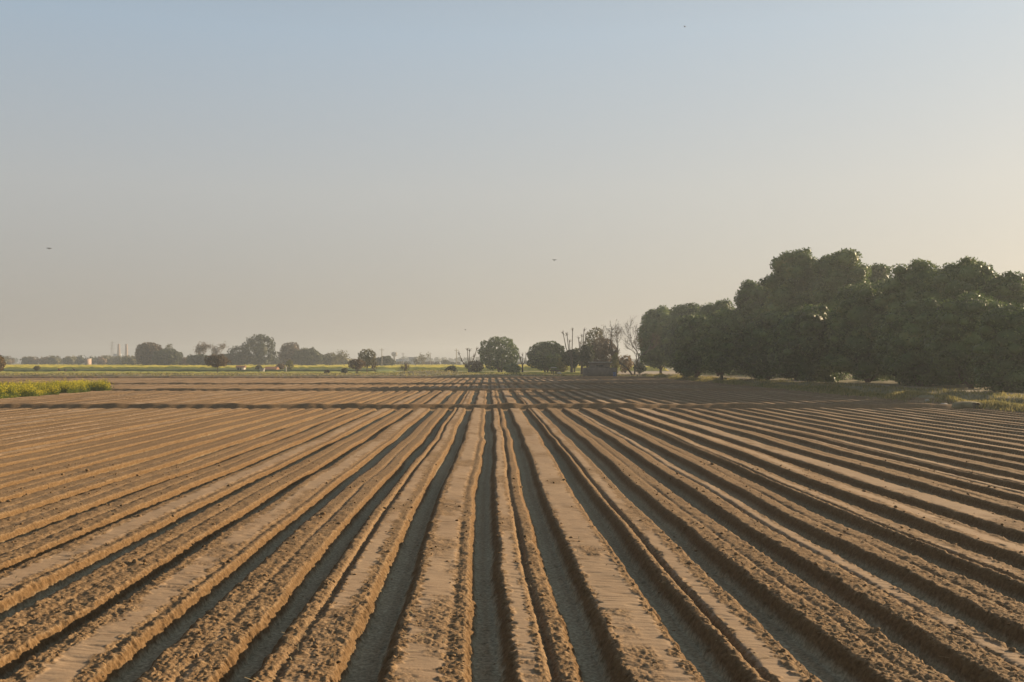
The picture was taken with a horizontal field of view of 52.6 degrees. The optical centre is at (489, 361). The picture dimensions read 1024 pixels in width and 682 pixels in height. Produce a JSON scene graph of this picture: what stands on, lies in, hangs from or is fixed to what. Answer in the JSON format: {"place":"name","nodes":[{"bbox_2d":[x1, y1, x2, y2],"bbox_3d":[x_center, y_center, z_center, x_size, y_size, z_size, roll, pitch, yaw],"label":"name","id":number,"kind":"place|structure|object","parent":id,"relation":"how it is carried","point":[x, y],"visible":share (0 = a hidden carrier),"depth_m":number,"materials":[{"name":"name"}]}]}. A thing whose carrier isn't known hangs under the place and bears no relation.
{"place":"outdoors","nodes":[
{"label":"outdoors","id":0,"kind":"place"},
{"bbox_2d":[0,369,641,375],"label":"canal bank","id":1,"kind":"structure","parent":0,"point":[432,372],"depth_m":202.12,"materials":[{"name":"green plant"}]},
{"bbox_2d":[340,367,347,372],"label":"shrub","id":2,"kind":"object","parent":1,"relation":"on","point":[344,370],"visible":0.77,"depth_m":227.62,"materials":[{"name":"green plant"}]},
{"bbox_2d":[371,361,377,372],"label":"sapling","id":3,"kind":"object","parent":1,"relation":"on","point":[373,366],"visible":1,"depth_m":231.74,"materials":[{"name":"green plant"}]},
{"bbox_2d":[444,365,456,371],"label":"shrub","id":4,"kind":"object","parent":1,"relation":"on","point":[453,368],"visible":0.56,"depth_m":221.33,"materials":[{"name":"green plant"}]},
{"bbox_2d":[577,328,587,374],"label":"pollard tree","id":5,"kind":"object","parent":1,"relation":"on","point":[584,329],"visible":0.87,"depth_m":231.78,"materials":[{"name":"brown plant"}]},
{"bbox_2d":[610,352,619,372],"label":"shrub","id":6,"kind":"object","parent":1,"relation":"on","point":[615,362],"visible":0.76,"depth_m":210.80,"materials":[{"name":"green plant"}]},
{"bbox_2d":[13,363,850,374],"bbox_3d":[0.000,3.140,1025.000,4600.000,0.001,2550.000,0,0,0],"label":"ground","id":7,"kind":"structure","parent":0,"point":[524,371],"depth_m":322.57,"materials":[{"name":"brown soil"}]},
{"bbox_2d":[0,355,5,370],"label":"autumn tree","id":8,"kind":"object","parent":7,"relation":"on","point":[2,363],"visible":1,"depth_m":236.01,"materials":[{"name":"brown plant"}]},
{"bbox_2d":[32,365,40,370],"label":"tree","id":9,"kind":"object","parent":7,"relation":"on","point":[36,368],"visible":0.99,"depth_m":261.73,"materials":[{"name":"green plant"}]},
{"bbox_2d":[2,355,133,364],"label":"distant hedge","id":10,"kind":"object","parent":7,"relation":"on","point":[80,359],"visible":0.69,"depth_m":659.61,"materials":[{"name":"green plant"}]},
{"bbox_2d":[85,358,91,364],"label":"brick house","id":11,"kind":"structure","parent":7,"relation":"on","point":[87,361],"depth_m":632.44,"materials":[{"name":"concrete"}]},
{"bbox_2d":[117,344,119,355],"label":"chimney","id":12,"kind":"object","parent":7,"relation":"on","point":[118,350],"visible":0.48,"depth_m":1148.80,"materials":[{"name":"brick"}]},
{"bbox_2d":[125,344,127,355],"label":"chimney","id":13,"kind":"object","parent":7,"relation":"on","point":[126,349],"visible":0.51,"depth_m":1148.78,"materials":[{"name":"brick"}]},
{"bbox_2d":[134,342,161,364],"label":"leafy tree","id":14,"kind":"object","parent":7,"relation":"on","point":[143,354],"visible":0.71,"depth_m":476.50,"materials":[{"name":"green plant"}]},
{"bbox_2d":[151,348,182,364],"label":"leafy tree","id":15,"kind":"object","parent":7,"relation":"on","point":[167,356],"visible":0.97,"depth_m":466.51,"materials":[{"name":"green plant"}]},
{"bbox_2d":[178,357,188,364],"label":"leafy tree","id":16,"kind":"object","parent":7,"relation":"on","point":[182,361],"visible":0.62,"depth_m":488.30,"materials":[{"name":"green plant"}]},
{"bbox_2d":[185,354,211,364],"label":"leafy tree","id":17,"kind":"object","parent":7,"relation":"on","point":[196,359],"visible":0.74,"depth_m":461.69,"materials":[{"name":"green plant"}]},
{"bbox_2d":[1,368,395,371],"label":"wheat crop","id":18,"kind":"object","parent":7,"relation":"on","point":[232,369],"visible":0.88,"depth_m":287.38,"materials":[{"name":"green plant"}]},
{"bbox_2d":[193,341,212,354],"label":"bare tree","id":19,"kind":"object","parent":7,"relation":"on","point":[199,349],"visible":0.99,"depth_m":489.22,"materials":[{"name":"green plant"}]},
{"bbox_2d":[204,354,230,372],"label":"tree","id":20,"kind":"object","parent":7,"relation":"on","point":[221,359],"visible":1,"depth_m":225.16,"materials":[{"name":"green plant"}]},
{"bbox_2d":[210,341,225,355],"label":"bare tree","id":21,"kind":"object","parent":7,"relation":"on","point":[215,350],"visible":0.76,"depth_m":489.50,"materials":[{"name":"green plant"}]},
{"bbox_2d":[211,353,237,364],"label":"leafy tree","id":22,"kind":"object","parent":7,"relation":"on","point":[233,361],"visible":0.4,"depth_m":463.60,"materials":[{"name":"green plant"}]},
{"bbox_2d":[119,355,351,364],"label":"back hedge","id":23,"kind":"object","parent":7,"relation":"on","point":[129,360],"visible":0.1,"depth_m":529.82,"materials":[{"name":"green plant"}]},
{"bbox_2d":[227,344,251,364],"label":"leafy tree","id":24,"kind":"object","parent":7,"relation":"on","point":[239,355],"visible":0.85,"depth_m":466.10,"materials":[{"name":"green plant"}]},
{"bbox_2d":[236,365,245,369],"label":"white hut","id":25,"kind":"object","parent":7,"relation":"on","point":[240,367],"visible":0.85,"depth_m":288.39,"materials":[{"name":"paint"}]},
{"bbox_2d":[241,334,279,364],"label":"leafy tree","id":26,"kind":"object","parent":7,"relation":"on","point":[259,349],"visible":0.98,"depth_m":466.73,"materials":[{"name":"green plant"}]},
{"bbox_2d":[264,367,278,369],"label":"tiled shed","id":27,"kind":"structure","parent":7,"relation":"on","point":[270,368],"depth_m":288.74,"materials":[{"name":"concrete"}]},
{"bbox_2d":[275,363,284,368],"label":"shrub","id":28,"kind":"object","parent":7,"relation":"on","point":[281,366],"visible":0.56,"depth_m":295.28,"materials":[{"name":"green plant"}]},
{"bbox_2d":[277,342,300,364],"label":"leafy tree","id":29,"kind":"object","parent":7,"relation":"on","point":[286,354],"visible":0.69,"depth_m":482.20,"materials":[{"name":"green plant"}]},
{"bbox_2d":[285,360,293,368],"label":"shrub","id":30,"kind":"object","parent":7,"relation":"on","point":[289,362],"visible":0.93,"depth_m":299.49,"materials":[{"name":"green plant"}]},
{"bbox_2d":[0,371,579,374],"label":"fodder crop","id":31,"kind":"object","parent":7,"relation":"on","point":[503,372],"visible":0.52,"depth_m":249.53,"materials":[{"name":"green plant"}]},
{"bbox_2d":[292,346,323,364],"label":"leafy tree","id":32,"kind":"object","parent":7,"relation":"on","point":[308,356],"visible":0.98,"depth_m":466.64,"materials":[{"name":"green plant"}]},
{"bbox_2d":[12,356,642,363],"bbox_3d":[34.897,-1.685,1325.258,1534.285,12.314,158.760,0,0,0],"label":"distant woods","id":33,"kind":"object","parent":7,"relation":"on","point":[436,359],"visible":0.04,"depth_m":1284.67,"materials":[{"name":"green plant"}]},
{"bbox_2d":[321,352,339,364],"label":"leafy tree","id":34,"kind":"object","parent":7,"relation":"on","point":[328,358],"visible":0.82,"depth_m":478.10,"materials":[{"name":"green plant"}]},
{"bbox_2d":[4,364,668,370],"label":"mustard crop","id":35,"kind":"object","parent":7,"relation":"on","point":[250,366],"visible":0.56,"depth_m":346.80,"materials":[{"name":"yellow plant"}]},
{"bbox_2d":[335,349,348,365],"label":"bare tree","id":36,"kind":"object","parent":7,"relation":"on","point":[341,355],"visible":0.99,"depth_m":449.02,"materials":[{"name":"green plant"}]},
{"bbox_2d":[347,358,365,372],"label":"leafy tree","id":37,"kind":"object","parent":7,"relation":"on","point":[358,364],"visible":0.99,"depth_m":231.38,"materials":[{"name":"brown plant"}]},
{"bbox_2d":[358,349,376,367],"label":"leafy tree","id":38,"kind":"object","parent":7,"relation":"on","point":[363,356],"visible":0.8,"depth_m":239.47,"materials":[{"name":"green plant"}]},
{"bbox_2d":[377,356,395,365],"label":"leafy tree","id":39,"kind":"object","parent":7,"relation":"on","point":[387,360],"visible":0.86,"depth_m":437.36,"materials":[{"name":"green plant"}]},
{"bbox_2d":[396,359,408,362],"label":"long building","id":40,"kind":"structure","parent":7,"relation":"on","point":[402,360],"depth_m":819.95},
{"bbox_2d":[409,357,417,364],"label":"tall block","id":41,"kind":"structure","parent":7,"relation":"on","point":[410,360],"depth_m":800.00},
{"bbox_2d":[412,356,421,364],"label":"bare tree","id":42,"kind":"object","parent":7,"relation":"on","point":[417,360],"visible":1,"depth_m":419.79,"materials":[{"name":"brown plant"}]},
{"bbox_2d":[419,353,430,364],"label":"bare tree","id":43,"kind":"object","parent":7,"relation":"on","point":[425,358],"visible":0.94,"depth_m":428.75,"materials":[{"name":"brown plant"}]},
{"bbox_2d":[440,359,449,363],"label":"leafy tree","id":44,"kind":"object","parent":7,"relation":"on","point":[445,361],"visible":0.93,"depth_m":598.71,"materials":[{"name":"green plant"}]},
{"bbox_2d":[457,347,478,371],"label":"pollard tree","id":45,"kind":"object","parent":7,"relation":"on","point":[469,364],"visible":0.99,"depth_m":245.83,"materials":[{"name":"brown plant"}]},
{"bbox_2d":[464,359,483,371],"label":"shrub","id":46,"kind":"object","parent":7,"relation":"on","point":[477,365],"visible":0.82,"depth_m":251.20,"materials":[{"name":"green plant"}]},
{"bbox_2d":[477,336,518,371],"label":"mango tree","id":47,"kind":"object","parent":7,"relation":"on","point":[499,353],"visible":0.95,"depth_m":256.74,"materials":[{"name":"green plant"}]},
{"bbox_2d":[502,362,521,372],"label":"shrub","id":48,"kind":"object","parent":7,"relation":"on","point":[509,368],"visible":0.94,"depth_m":249.00,"materials":[{"name":"green plant"}]},
{"bbox_2d":[518,352,527,371],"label":"pollard tree","id":49,"kind":"object","parent":7,"relation":"on","point":[522,363],"visible":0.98,"depth_m":250.12,"materials":[{"name":"brown plant"}]},
{"bbox_2d":[395,359,664,365],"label":"scrub","id":50,"kind":"object","parent":7,"relation":"on","point":[420,363],"visible":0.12,"depth_m":594.91,"materials":[{"name":"green plant"}]},
{"bbox_2d":[526,341,565,371],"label":"mango tree","id":51,"kind":"object","parent":7,"relation":"on","point":[544,356],"visible":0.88,"depth_m":253.44,"materials":[{"name":"green plant"}]},
{"bbox_2d":[550,367,561,373],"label":"farm cart","id":52,"kind":"object","parent":7,"relation":"on","point":[553,371],"visible":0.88,"depth_m":235.40,"materials":[{"name":"wood"}]},
{"bbox_2d":[556,358,567,371],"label":"shrub","id":53,"kind":"object","parent":7,"relation":"on","point":[562,367],"visible":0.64,"depth_m":245.50,"materials":[{"name":"green plant"}]},
{"bbox_2d":[561,329,572,371],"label":"pollard tree","id":54,"kind":"object","parent":7,"relation":"on","point":[571,362],"visible":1,"depth_m":237.85,"materials":[{"name":"brown plant"}]},
{"bbox_2d":[561,348,580,371],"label":"leafy tree","id":55,"kind":"object","parent":7,"relation":"on","point":[565,359],"visible":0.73,"depth_m":241.75,"materials":[{"name":"green plant"}]},
{"bbox_2d":[579,343,594,367],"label":"leafy tree","id":56,"kind":"object","parent":7,"relation":"on","point":[586,352],"visible":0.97,"depth_m":227.34,"materials":[{"name":"green plant"}]},
{"bbox_2d":[582,326,604,361],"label":"leafy tree","id":57,"kind":"object","parent":7,"relation":"on","point":[588,339],"visible":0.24,"depth_m":261.24,"materials":[{"name":"green plant"}]},
{"bbox_2d":[583,362,616,375],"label":"brick hut","id":58,"kind":"object","parent":7,"relation":"on","point":[599,369],"visible":0.76,"depth_m":203.10,"materials":[{"name":"concrete"}]},
{"bbox_2d":[590,337,619,367],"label":"shrub tree","id":59,"kind":"object","parent":7,"relation":"on","point":[601,355],"visible":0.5,"depth_m":238.35,"materials":[{"name":"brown plant"}]},
{"bbox_2d":[593,319,624,367],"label":"bare tree","id":60,"kind":"object","parent":7,"relation":"on","point":[616,335],"visible":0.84,"depth_m":225.71,"materials":[{"name":"brown plant"}]},
{"bbox_2d":[602,323,632,374],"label":"leaning tree","id":61,"kind":"object","parent":7,"relation":"on","point":[610,351],"visible":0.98,"depth_m":213.97,"materials":[{"name":"brown plant"}]},
{"bbox_2d":[618,316,659,374],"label":"bare tree","id":62,"kind":"object","parent":7,"relation":"on","point":[636,339],"visible":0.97,"depth_m":214.95,"materials":[{"name":"brown plant"}]},
{"bbox_2d":[617,371,679,373],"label":"bare soil patch","id":63,"kind":"object","parent":7,"relation":"on","point":[654,372],"visible":0.24,"depth_m":270.60,"materials":[{"name":"brown soil"}]},
{"bbox_2d":[618,355,633,372],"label":"shrub","id":64,"kind":"object","parent":63,"relation":"on","point":[626,361],"visible":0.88,"depth_m":261.41,"materials":[{"name":"brown plant"}]},
{"bbox_2d":[633,362,646,374],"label":"shrub","id":65,"kind":"object","parent":63,"relation":"on","point":[640,367],"visible":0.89,"depth_m":239.41,"materials":[{"name":"green plant"}]},
{"bbox_2d":[636,305,672,372],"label":"mango tree","id":66,"kind":"object","parent":7,"relation":"on","point":[652,322],"visible":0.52,"depth_m":222.06,"materials":[{"name":"green plant"}]},
{"bbox_2d":[659,302,700,367],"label":"mango tree","id":67,"kind":"object","parent":7,"relation":"on","point":[671,324],"visible":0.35,"depth_m":208.46,"materials":[{"name":"green plant"}]},
{"bbox_2d":[671,314,707,377],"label":"mango tree","id":68,"kind":"object","parent":7,"relation":"on","point":[685,346],"visible":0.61,"depth_m":158.22,"materials":[{"name":"green plant"}]},
{"bbox_2d":[695,298,734,375],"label":"mango tree","id":69,"kind":"object","parent":7,"relation":"on","point":[706,309],"visible":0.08,"depth_m":184.46,"materials":[{"name":"green plant"}]},
{"bbox_2d":[695,307,744,379],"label":"mango tree","id":70,"kind":"object","parent":7,"relation":"on","point":[718,343],"visible":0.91,"depth_m":140.02,"materials":[{"name":"green plant"}]},
{"bbox_2d":[731,279,771,377],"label":"mango tree","id":71,"kind":"object","parent":7,"relation":"on","point":[751,296],"visible":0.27,"depth_m":158.55,"materials":[{"name":"green plant"}]},
{"bbox_2d":[732,309,783,379],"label":"mango tree","id":72,"kind":"object","parent":7,"relation":"on","point":[752,352],"visible":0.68,"depth_m":135.94,"materials":[{"name":"green plant"}]},
{"bbox_2d":[757,247,817,379],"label":"mango tree","id":73,"kind":"object","parent":7,"relation":"on","point":[794,273],"visible":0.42,"depth_m":142.50,"materials":[{"name":"green plant"}]},
{"bbox_2d":[703,370,897,381],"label":"undergrowth","id":74,"kind":"object","parent":7,"relation":"on","point":[736,374],"visible":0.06,"depth_m":146.37,"materials":[{"name":"green plant"}]},
{"bbox_2d":[767,303,843,381],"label":"mango tree","id":75,"kind":"object","parent":7,"relation":"on","point":[799,349],"visible":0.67,"depth_m":119.56,"materials":[{"name":"green plant"}]},
{"bbox_2d":[806,247,871,379],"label":"mango tree","id":76,"kind":"object","parent":7,"relation":"on","point":[839,269],"visible":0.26,"depth_m":135.90,"materials":[{"name":"green plant"}]},
{"bbox_2d":[820,280,894,381],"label":"mango tree","id":77,"kind":"object","parent":7,"relation":"on","point":[848,344],"visible":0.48,"depth_m":114.81,"materials":[{"name":"green plant"}]},
{"bbox_2d":[867,263,892,284],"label":"mango tree","id":78,"kind":"object","parent":7,"relation":"on","point":[880,272],"visible":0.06,"depth_m":150.98,"materials":[{"name":"green plant"}]},
{"bbox_2d":[868,257,940,368],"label":"mango tree","id":79,"kind":"object","parent":7,"relation":"on","point":[903,283],"visible":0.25,"depth_m":110.88,"materials":[{"name":"green plant"}]},
{"bbox_2d":[873,297,952,385],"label":"mango tree","id":80,"kind":"object","parent":7,"relation":"on","point":[897,346],"visible":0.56,"depth_m":96.79,"materials":[{"name":"green plant"}]},
{"bbox_2d":[919,255,999,384],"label":"mango tree","id":81,"kind":"object","parent":7,"relation":"on","point":[952,280],"visible":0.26,"depth_m":103.30,"materials":[{"name":"green plant"}]},
{"bbox_2d":[918,290,1007,388],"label":"mango tree","id":82,"kind":"object","parent":7,"relation":"on","point":[950,337],"visible":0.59,"depth_m":88.14,"materials":[{"name":"green plant"}]},
{"bbox_2d":[951,401,983,408],"bbox_3d":[29.380,2.792,63.508,1.852,0.714,2.069,0,0,28],"label":"culvert","id":83,"kind":"object","parent":7,"relation":"on","point":[964,404],"visible":0.62,"depth_m":62.86,"materials":[{"name":"grey concrete"}]},
{"bbox_2d":[968,301,1023,392],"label":"mango tree","id":84,"kind":"object","parent":7,"relation":"on","point":[998,351],"visible":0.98,"depth_m":77.86,"materials":[{"name":"green plant"}]},
{"bbox_2d":[978,270,1023,306],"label":"mango tree","id":85,"kind":"object","parent":7,"relation":"on","point":[1008,286],"visible":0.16,"depth_m":99.06,"materials":[{"name":"green plant"}]},
{"bbox_2d":[0,376,1023,681],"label":"ploughed field","id":86,"kind":"structure","parent":0,"point":[570,436],"depth_m":17.26,"materials":[{"name":"soil"}]},
{"bbox_2d":[0,393,19,398],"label":"green strip","id":87,"kind":"object","parent":86,"relation":"on","point":[8,396],"visible":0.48,"depth_m":79.21,"materials":[{"name":"green plant"}]},
{"bbox_2d":[0,378,113,396],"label":"mustard strip","id":88,"kind":"object","parent":86,"relation":"on","point":[20,389],"visible":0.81,"depth_m":91.84,"materials":[{"name":"yellow plant"}]},
{"bbox_2d":[0,459,1023,681],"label":"soil clods","id":89,"kind":"object","parent":86,"relation":"on","point":[1011,649],"visible":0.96,"depth_m":13.34,"materials":[{"name":"brown soil"}]},
{"bbox_2d":[0,0,1023,362],"label":"sky","id":90,"kind":"structure","parent":0,"point":[407,177],"materials":[{"name":"blue"}]},
{"bbox_2d":[639,373,1023,412],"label":"grass bank","id":91,"kind":"structure","parent":0,"point":[890,382],"depth_m":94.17,"materials":[{"name":"green plant"}]},
{"bbox_2d":[700,375,1022,393],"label":"dirt path","id":92,"kind":"structure","parent":0,"point":[893,385],"depth_m":95.61,"materials":[{"name":"brown soil"}]}
]}

